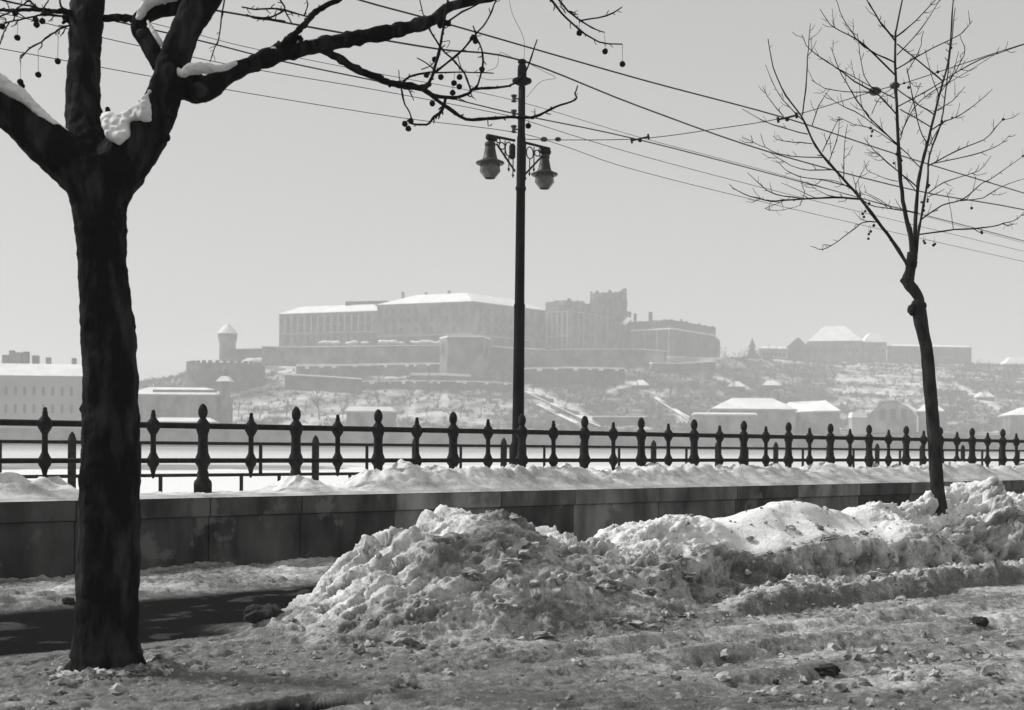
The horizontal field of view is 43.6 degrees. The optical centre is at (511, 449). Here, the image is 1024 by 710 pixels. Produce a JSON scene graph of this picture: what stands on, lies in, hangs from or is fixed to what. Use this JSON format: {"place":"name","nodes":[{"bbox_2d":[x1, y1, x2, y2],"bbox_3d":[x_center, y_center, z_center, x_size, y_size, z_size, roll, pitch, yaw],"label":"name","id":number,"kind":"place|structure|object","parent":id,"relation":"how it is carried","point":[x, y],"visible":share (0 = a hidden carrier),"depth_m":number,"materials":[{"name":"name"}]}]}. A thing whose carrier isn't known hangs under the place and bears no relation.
{"place":"outdoors","nodes":[
{"label":"outdoors","id":0,"kind":"place"},
{"bbox_2d":[0,583,316,655],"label":"path","id":1,"kind":"structure","parent":0,"point":[49,628],"depth_m":12.06,"materials":[{"name":"grey asphalt"}]},
{"bbox_2d":[0,480,1023,578],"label":"stone wall","id":2,"kind":"structure","parent":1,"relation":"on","point":[37,538],"depth_m":18.05,"materials":[{"name":"stone"}]},
{"bbox_2d":[0,404,1023,492],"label":"iron railing","id":3,"kind":"object","parent":2,"relation":"on","point":[202,460],"visible":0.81,"depth_m":21.18,"materials":[{"name":"black metal"}]},
{"bbox_2d":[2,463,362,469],"bbox_3d":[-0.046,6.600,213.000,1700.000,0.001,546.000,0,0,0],"label":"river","id":4,"kind":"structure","parent":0,"point":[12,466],"depth_m":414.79,"materials":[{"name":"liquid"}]},
{"bbox_2d":[2,464,858,492],"bbox_3d":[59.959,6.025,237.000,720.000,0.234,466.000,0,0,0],"label":"river ice","id":5,"kind":"structure","parent":0,"point":[180,484],"depth_m":230.26,"materials":[{"name":"white ice"}]},
{"bbox_2d":[0,577,1023,709],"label":"road","id":6,"kind":"structure","parent":0,"point":[328,685],"depth_m":9.40,"materials":[{"name":"grey snow"}]},
{"bbox_2d":[62,597,74,604],"bbox_3d":[-4.489,1.554,12.967,0.143,0.114,0.128,0,0,0],"label":"clod","id":7,"kind":"object","parent":6,"relation":"on","point":[68,600],"visible":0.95,"depth_m":12.92,"materials":[{"name":"grey soil"}]},
{"bbox_2d":[0,556,337,607],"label":"snow drift","id":8,"kind":"object","parent":6,"relation":"on","point":[194,577],"visible":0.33,"depth_m":15.03,"materials":[{"name":"white snow"}]},
{"bbox_2d":[0,0,625,671],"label":"plane tree","id":9,"kind":"object","parent":6,"relation":"on","point":[88,166],"visible":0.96,"depth_m":8.98,"materials":[{"name":"black plant"}]},
{"bbox_2d":[0,73,67,129],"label":"branch snow","id":10,"kind":"structure","parent":9,"relation":"attached to","point":[11,89],"depth_m":8.74,"materials":[{"name":"white snow"}]},
{"bbox_2d":[100,90,151,144],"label":"branch snow","id":11,"kind":"structure","parent":9,"relation":"attached to","point":[115,127],"depth_m":8.89,"materials":[{"name":"white snow"}]},
{"bbox_2d":[146,20,162,46],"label":"branch snow","id":12,"kind":"structure","parent":9,"relation":"attached to","point":[155,34],"depth_m":9.19,"materials":[{"name":"white snow"}]},
{"bbox_2d":[136,0,176,19],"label":"branch snow","id":13,"kind":"structure","parent":9,"relation":"attached to","point":[145,6],"depth_m":9.27,"materials":[{"name":"white snow"}]},
{"bbox_2d":[177,61,237,77],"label":"branch snow","id":14,"kind":"structure","parent":9,"relation":"attached to","point":[188,69],"depth_m":9.09,"materials":[{"name":"white snow"}]},
{"bbox_2d":[239,504,749,651],"bbox_3d":[-0.261,1.073,12.004,4.532,1.080,2.847,0,0,-42],"label":"snow heap","id":15,"kind":"object","parent":6,"relation":"on","point":[484,543],"visible":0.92,"depth_m":11.22,"materials":[{"name":"white snow"}]},
{"bbox_2d":[243,603,283,623],"bbox_3d":[-2.119,1.422,11.002,0.399,0.188,0.248,0,0,0],"label":"clod","id":16,"kind":"object","parent":15,"relation":"on","point":[254,613],"visible":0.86,"depth_m":10.92,"materials":[{"name":"grey soil"}]},
{"bbox_2d":[8,499,1023,709],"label":"snow crumbs","id":17,"kind":"object","parent":6,"relation":"on","point":[528,550],"visible":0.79,"depth_m":9.95,"materials":[{"name":"white snow"}]},
{"bbox_2d":[772,679,778,684],"bbox_3d":[1.848,1.635,8.976,0.049,0.045,0.046,0,0,0],"label":"clod","id":18,"kind":"object","parent":6,"relation":"on","point":[775,681],"visible":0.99,"depth_m":8.96,"materials":[{"name":"grey soil"}]},
{"bbox_2d":[620,476,1023,611],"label":"snow bank","id":19,"kind":"structure","parent":6,"relation":"on","point":[990,509],"depth_m":14.83,"materials":[{"name":"white snow"}]},
{"bbox_2d":[729,0,1023,515],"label":"young tree","id":20,"kind":"object","parent":19,"relation":"on","point":[916,309],"visible":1,"depth_m":17.04,"materials":[{"name":"black plant"}]},
{"bbox_2d":[813,663,840,675],"bbox_3d":[2.300,1.616,9.338,0.204,0.113,0.134,0,0,0],"label":"clod","id":21,"kind":"object","parent":6,"relation":"on","point":[830,669],"visible":1,"depth_m":9.30,"materials":[{"name":"grey soil"}]},
{"bbox_2d":[971,616,988,626],"bbox_3d":[4.374,1.614,11.944,0.154,0.107,0.126,0,0,0],"label":"clod","id":22,"kind":"object","parent":6,"relation":"on","point":[982,621],"visible":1,"depth_m":11.91,"materials":[{"name":"grey soil"}]},
{"bbox_2d":[0,0,1023,379],"label":"sky","id":23,"kind":"structure","parent":0,"point":[254,209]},
{"bbox_2d":[2,445,1023,466],"bbox_3d":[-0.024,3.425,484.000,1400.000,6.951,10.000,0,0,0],"label":"river","id":24,"kind":"structure","parent":0,"point":[12,451],"depth_m":485.98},
{"bbox_2d":[0,428,1023,452],"bbox_3d":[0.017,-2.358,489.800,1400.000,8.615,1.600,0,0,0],"label":"quay wall","id":25,"kind":"structure","parent":24,"relation":"on","point":[191,435],"depth_m":489.00,"materials":[{"name":"stone"}]},
{"bbox_2d":[139,356,1023,434],"bbox_3d":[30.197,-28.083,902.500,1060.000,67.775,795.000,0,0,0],"label":"hill","id":26,"kind":"structure","parent":0,"point":[328,405],"depth_m":604.21,"materials":[{"name":"white snow"}]},
{"bbox_2d":[0,350,82,428],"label":"quay building","id":27,"kind":"structure","parent":26,"relation":"on","point":[28,391],"depth_m":503.88,"materials":[{"name":"grey paint"}]},
{"bbox_2d":[167,377,184,386],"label":"bare tree","id":28,"kind":"object","parent":26,"relation":"on","point":[175,380],"visible":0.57,"depth_m":588.30,"materials":[{"name":"grey plant"}]},
{"bbox_2d":[138,387,233,429],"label":"quay building","id":29,"kind":"structure","parent":26,"relation":"on","point":[182,402],"depth_m":503.00,"materials":[{"name":"stone"}]},
{"bbox_2d":[185,360,264,391],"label":"round bastion","id":30,"kind":"object","parent":26,"relation":"on","point":[245,375],"visible":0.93,"depth_m":600.43,"materials":[{"name":"stone"}]},
{"bbox_2d":[217,322,237,360],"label":"pointed tower","id":31,"kind":"structure","parent":26,"relation":"on","point":[227,333],"depth_m":686.33,"materials":[{"name":"stone"}]},
{"bbox_2d":[233,395,248,416],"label":"bare tree","id":32,"kind":"object","parent":26,"relation":"on","point":[238,405],"visible":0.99,"depth_m":548.13,"materials":[{"name":"grey plant"}]},
{"bbox_2d":[236,348,261,360],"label":"curtain wall","id":33,"kind":"structure","parent":26,"relation":"on","point":[242,354],"depth_m":694.89,"materials":[{"name":"stone"}]},
{"bbox_2d":[241,357,261,361],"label":"snow patch","id":34,"kind":"object","parent":26,"relation":"on","point":[258,359],"visible":0.3,"depth_m":679.30,"materials":[{"name":"white snow"}]},
{"bbox_2d":[303,380,332,419],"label":"bare tree","id":35,"kind":"object","parent":26,"relation":"on","point":[316,402],"visible":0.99,"depth_m":544.83,"materials":[{"name":"grey plant"}]},
{"bbox_2d":[284,373,362,393],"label":"terrace wall","id":36,"kind":"structure","parent":26,"relation":"on","point":[304,382],"depth_m":594.94,"materials":[{"name":"stone"}]},
{"bbox_2d":[278,301,389,346],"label":"palace wing","id":37,"kind":"structure","parent":26,"relation":"on","point":[348,321],"depth_m":731.01,"materials":[{"name":"grey stone"}]},
{"bbox_2d":[336,390,353,418],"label":"bare tree","id":38,"kind":"object","parent":26,"relation":"on","point":[348,403],"visible":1,"depth_m":543.32,"materials":[{"name":"grey plant"}]},
{"bbox_2d":[262,345,439,365],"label":"rampart wall","id":39,"kind":"structure","parent":26,"relation":"on","point":[282,356],"depth_m":652.19,"materials":[{"name":"stone"}]},
{"bbox_2d":[296,362,439,376],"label":"terrace wall","id":40,"kind":"structure","parent":26,"relation":"on","point":[369,369],"depth_m":628.72,"materials":[{"name":"stone"}]},
{"bbox_2d":[345,406,397,426],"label":"quay building","id":41,"kind":"structure","parent":26,"relation":"on","point":[359,416],"depth_m":503.00,"materials":[{"name":"stone"}]},
{"bbox_2d":[373,382,379,406],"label":"bare tree","id":42,"kind":"object","parent":26,"relation":"on","point":[377,399],"visible":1,"depth_m":566.40,"materials":[{"name":"grey plant"}]},
{"bbox_2d":[319,340,439,344],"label":"snow ledge","id":43,"kind":"object","parent":26,"relation":"on","point":[379,342],"visible":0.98,"depth_m":690.59,"materials":[{"name":"white snow"}]},
{"bbox_2d":[376,368,386,386],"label":"bare tree","id":44,"kind":"object","parent":26,"relation":"on","point":[378,379],"visible":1,"depth_m":594.44,"materials":[{"name":"grey plant"}]},
{"bbox_2d":[404,380,423,406],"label":"bare tree","id":45,"kind":"object","parent":26,"relation":"on","point":[407,383],"visible":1,"depth_m":567.21,"materials":[{"name":"grey plant"}]},
{"bbox_2d":[362,380,511,391],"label":"terrace wall","id":46,"kind":"structure","parent":26,"relation":"on","point":[441,384],"depth_m":596.63,"materials":[{"name":"stone"}]},
{"bbox_2d":[436,387,443,408],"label":"bare tree","id":47,"kind":"object","parent":26,"relation":"on","point":[439,397],"visible":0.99,"depth_m":564.86,"materials":[{"name":"grey plant"}]},
{"bbox_2d":[410,373,470,380],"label":"terrace wall","id":48,"kind":"structure","parent":26,"relation":"on","point":[425,376],"depth_m":612.37,"materials":[{"name":"stone"}]},
{"bbox_2d":[376,291,545,348],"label":"palace block","id":49,"kind":"structure","parent":26,"relation":"on","point":[432,317],"depth_m":703.58,"materials":[{"name":"stone"}]},
{"bbox_2d":[440,335,490,380],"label":"bastion","id":50,"kind":"object","parent":26,"relation":"on","point":[465,354],"visible":0.68,"depth_m":614.43,"materials":[{"name":"stone"}]},
{"bbox_2d":[476,394,488,414],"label":"bare tree","id":51,"kind":"object","parent":26,"relation":"on","point":[482,402],"visible":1,"depth_m":549.66,"materials":[{"name":"grey plant"}]},
{"bbox_2d":[491,345,544,366],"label":"rampart wall","id":52,"kind":"structure","parent":26,"relation":"on","point":[502,355],"depth_m":647.69,"materials":[{"name":"stone"}]},
{"bbox_2d":[536,404,578,423],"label":"stair wall","id":53,"kind":"structure","parent":26,"relation":"on","point":[559,416],"depth_m":554.81,"materials":[{"name":"stone"}]},
{"bbox_2d":[525,391,604,426],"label":"stair wall","id":54,"kind":"structure","parent":26,"relation":"on","point":[555,407],"depth_m":563.48,"materials":[{"name":"stone"}]},
{"bbox_2d":[524,367,624,384],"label":"terrace wall","id":55,"kind":"structure","parent":26,"relation":"on","point":[539,374],"depth_m":615.41,"materials":[{"name":"stone"}]},
{"bbox_2d":[139,355,1023,432],"bbox_3d":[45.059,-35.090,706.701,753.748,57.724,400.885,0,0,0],"label":"hillside brush","id":56,"kind":"object","parent":26,"relation":"on","point":[572,426],"visible":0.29,"depth_m":627.71,"materials":[{"name":"grey plant"}]},
{"bbox_2d":[545,298,631,349],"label":"palace block","id":57,"kind":"structure","parent":26,"relation":"on","point":[576,324],"depth_m":728.10,"materials":[{"name":"stone"}]},
{"bbox_2d":[590,288,626,319],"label":"ruined dome","id":58,"kind":"structure","parent":57,"relation":"on","point":[615,303],"depth_m":755.47,"materials":[{"name":"stone"}]},
{"bbox_2d":[608,297,611,304],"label":"window","id":59,"kind":"structure","parent":58,"relation":"in","point":[609,298],"depth_m":753.67,"materials":[{"name":"grey glass"}]},
{"bbox_2d":[544,349,666,366],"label":"rampart wall","id":60,"kind":"structure","parent":26,"relation":"on","point":[598,357],"depth_m":656.10,"materials":[{"name":"stone"}]},
{"bbox_2d":[592,416,647,425],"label":"terrace wall","id":61,"kind":"structure","parent":26,"relation":"on","point":[626,420],"depth_m":536.81,"materials":[{"name":"stone"}]},
{"bbox_2d":[631,380,649,389],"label":"slope hut","id":62,"kind":"object","parent":26,"relation":"on","point":[642,384],"visible":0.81,"depth_m":606.75,"materials":[{"name":"stone"}]},
{"bbox_2d":[654,397,691,419],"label":"stair wall","id":63,"kind":"structure","parent":26,"relation":"on","point":[659,401],"depth_m":568.51,"materials":[{"name":"stone"}]},
{"bbox_2d":[630,312,719,356],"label":"palace wing","id":64,"kind":"structure","parent":26,"relation":"on","point":[672,337],"depth_m":753.84,"materials":[{"name":"grey stone"}]},
{"bbox_2d":[649,361,716,370],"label":"terrace wall","id":65,"kind":"structure","parent":26,"relation":"on","point":[661,366],"depth_m":656.12,"materials":[{"name":"stone"}]},
{"bbox_2d":[727,381,745,392],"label":"slope hut","id":66,"kind":"object","parent":26,"relation":"on","point":[739,386],"visible":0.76,"depth_m":631.22,"materials":[{"name":"stone"}]},
{"bbox_2d":[706,398,797,433],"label":"quay hall","id":67,"kind":"structure","parent":26,"relation":"on","point":[774,416],"depth_m":505.00,"materials":[{"name":"stone"}]},
{"bbox_2d":[745,338,760,358],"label":"conifer","id":68,"kind":"object","parent":26,"relation":"on","point":[751,351],"visible":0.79,"depth_m":788.73,"materials":[{"name":"grey plant"}]},
{"bbox_2d":[762,380,780,389],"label":"slope hut","id":69,"kind":"object","parent":26,"relation":"on","point":[772,383],"visible":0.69,"depth_m":665.10,"materials":[{"name":"stone"}]},
{"bbox_2d":[757,346,788,359],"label":"ridge building","id":70,"kind":"structure","parent":26,"relation":"on","point":[780,352],"depth_m":831.26,"materials":[{"name":"grey paint"}]},
{"bbox_2d":[786,337,810,361],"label":"gabled house","id":71,"kind":"structure","parent":26,"relation":"on","point":[798,348],"depth_m":840.60,"materials":[{"name":"stone"}]},
{"bbox_2d":[787,400,840,433],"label":"quay building","id":72,"kind":"structure","parent":26,"relation":"on","point":[817,417],"depth_m":506.92,"materials":[{"name":"stone"}]},
{"bbox_2d":[806,326,862,361],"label":"ridge palace","id":73,"kind":"structure","parent":26,"relation":"on","point":[835,343],"depth_m":890.05,"materials":[{"name":"stone"}]},
{"bbox_2d":[862,333,886,361],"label":"ridge house","id":74,"kind":"structure","parent":26,"relation":"on","point":[873,346],"depth_m":886.00,"materials":[{"name":"stone"}]},
{"bbox_2d":[868,401,918,432],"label":"arched hall","id":75,"kind":"structure","parent":26,"relation":"on","point":[894,417],"depth_m":506.12,"materials":[{"name":"stone"}]},
{"bbox_2d":[880,409,884,419],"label":"window","id":76,"kind":"structure","parent":75,"relation":"in","point":[882,411],"depth_m":508.22,"materials":[{"name":"grey glass"}]},
{"bbox_2d":[890,409,895,419],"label":"window","id":77,"kind":"structure","parent":75,"relation":"in","point":[892,411],"depth_m":505.62,"materials":[{"name":"grey glass"}]},
{"bbox_2d":[901,409,906,419],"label":"window","id":78,"kind":"structure","parent":75,"relation":"in","point":[903,411],"depth_m":502.91,"materials":[{"name":"grey glass"}]},
{"bbox_2d":[886,344,971,362],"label":"ridge barracks","id":79,"kind":"structure","parent":26,"relation":"on","point":[912,353],"depth_m":900.79,"materials":[{"name":"stone"}]},
{"bbox_2d":[916,404,944,434],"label":"quay building","id":80,"kind":"structure","parent":26,"relation":"on","point":[921,412],"depth_m":505.86,"materials":[{"name":"stone"}]},
{"bbox_2d":[973,392,994,400],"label":"slope hut","id":81,"kind":"object","parent":26,"relation":"on","point":[989,396],"visible":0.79,"depth_m":666.51,"materials":[{"name":"stone"}]},
{"bbox_2d":[997,407,1023,434],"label":"quay building","id":82,"kind":"structure","parent":26,"relation":"on","point":[1011,422],"depth_m":506.30,"materials":[{"name":"stone"}]},
{"bbox_2d":[999,357,1023,366],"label":"house","id":83,"kind":"structure","parent":26,"relation":"on","point":[1014,360],"depth_m":895.09,"materials":[{"name":"grey paint"}]},
{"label":"promenade","id":84,"kind":"structure","parent":0,"visible":0},
{"bbox_2d":[0,459,1023,501],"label":"snow","id":85,"kind":"structure","parent":84,"relation":"on","point":[400,476],"depth_m":21.33,"materials":[{"name":"white snow"}]},
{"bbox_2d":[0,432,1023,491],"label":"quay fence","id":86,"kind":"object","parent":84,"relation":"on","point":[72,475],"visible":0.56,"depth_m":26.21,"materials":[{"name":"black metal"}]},
{"bbox_2d":[476,59,557,464],"bbox_3d":[0.087,-3.016,22.230,1.753,7.535,0.499,0,0,-41],"label":"street lamp","id":87,"kind":"object","parent":84,"relation":"on","point":[489,163],"visible":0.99,"depth_m":22.19,"materials":[{"name":"metal"}]},
{"bbox_2d":[0,13,1020,250],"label":"overhead wire","id":88,"kind":"object","parent":87,"relation":"attached to","point":[506,115],"visible":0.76,"depth_m":22.03,"materials":[{"name":"black metal"}]},
{"bbox_2d":[0,48,1023,261],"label":"overhead wire","id":89,"kind":"object","parent":87,"relation":"attached to","point":[495,129],"visible":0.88,"depth_m":22.00,"materials":[{"name":"black metal"}]},
{"bbox_2d":[477,0,555,96],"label":"loose wire","id":90,"kind":"object","parent":87,"relation":"attached to","point":[517,59],"visible":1,"depth_m":22.21,"materials":[{"name":"black metal"}]},
{"bbox_2d":[113,21,1022,240],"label":"overhead wire","id":91,"kind":"object","parent":87,"relation":"attached to","point":[570,125],"visible":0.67,"depth_m":23.17,"materials":[{"name":"black metal"}]},
{"bbox_2d":[150,22,1022,242],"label":"overhead wire","id":92,"kind":"object","parent":87,"relation":"attached to","point":[556,112],"visible":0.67,"depth_m":23.02,"materials":[{"name":"black metal"}]},
{"bbox_2d":[216,10,1023,209],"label":"overhead wire","id":93,"kind":"object","parent":87,"relation":"attached to","point":[614,97],"visible":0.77,"depth_m":24.45,"materials":[{"name":"black metal"}]},
{"bbox_2d":[358,0,1023,192],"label":"overhead wire","id":94,"kind":"object","parent":87,"relation":"attached to","point":[667,86],"visible":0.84,"depth_m":21.28,"materials":[{"name":"black metal"}]},
{"bbox_2d":[526,44,1023,143],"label":"overhead wire","id":95,"kind":"object","parent":87,"relation":"attached to","point":[558,139],"visible":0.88,"depth_m":20.67,"materials":[{"name":"black paint"}]},
{"label":"far road","id":96,"kind":"structure","parent":0,"visible":0},
{"bbox_2d":[157,417,218,429],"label":"quay shed","id":97,"kind":"structure","parent":96,"relation":"on","point":[179,420],"depth_m":495.69,"materials":[{"name":"grey paint"}]},
{"bbox_2d":[216,366,233,429],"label":"slim tower","id":98,"kind":"structure","parent":96,"relation":"on","point":[224,380],"depth_m":503.68,"materials":[{"name":"stone"}]},
{"bbox_2d":[691,412,757,432],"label":"quay hall annex","id":99,"kind":"object","parent":96,"relation":"on","point":[709,422],"visible":0.86,"depth_m":497.00,"materials":[{"name":"stone"}]},
{"bbox_2d":[848,412,867,433],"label":"quay kiosk","id":100,"kind":"object","parent":96,"relation":"on","point":[857,422],"visible":0.88,"depth_m":494.00,"materials":[{"name":"grey paint"}]}
]}

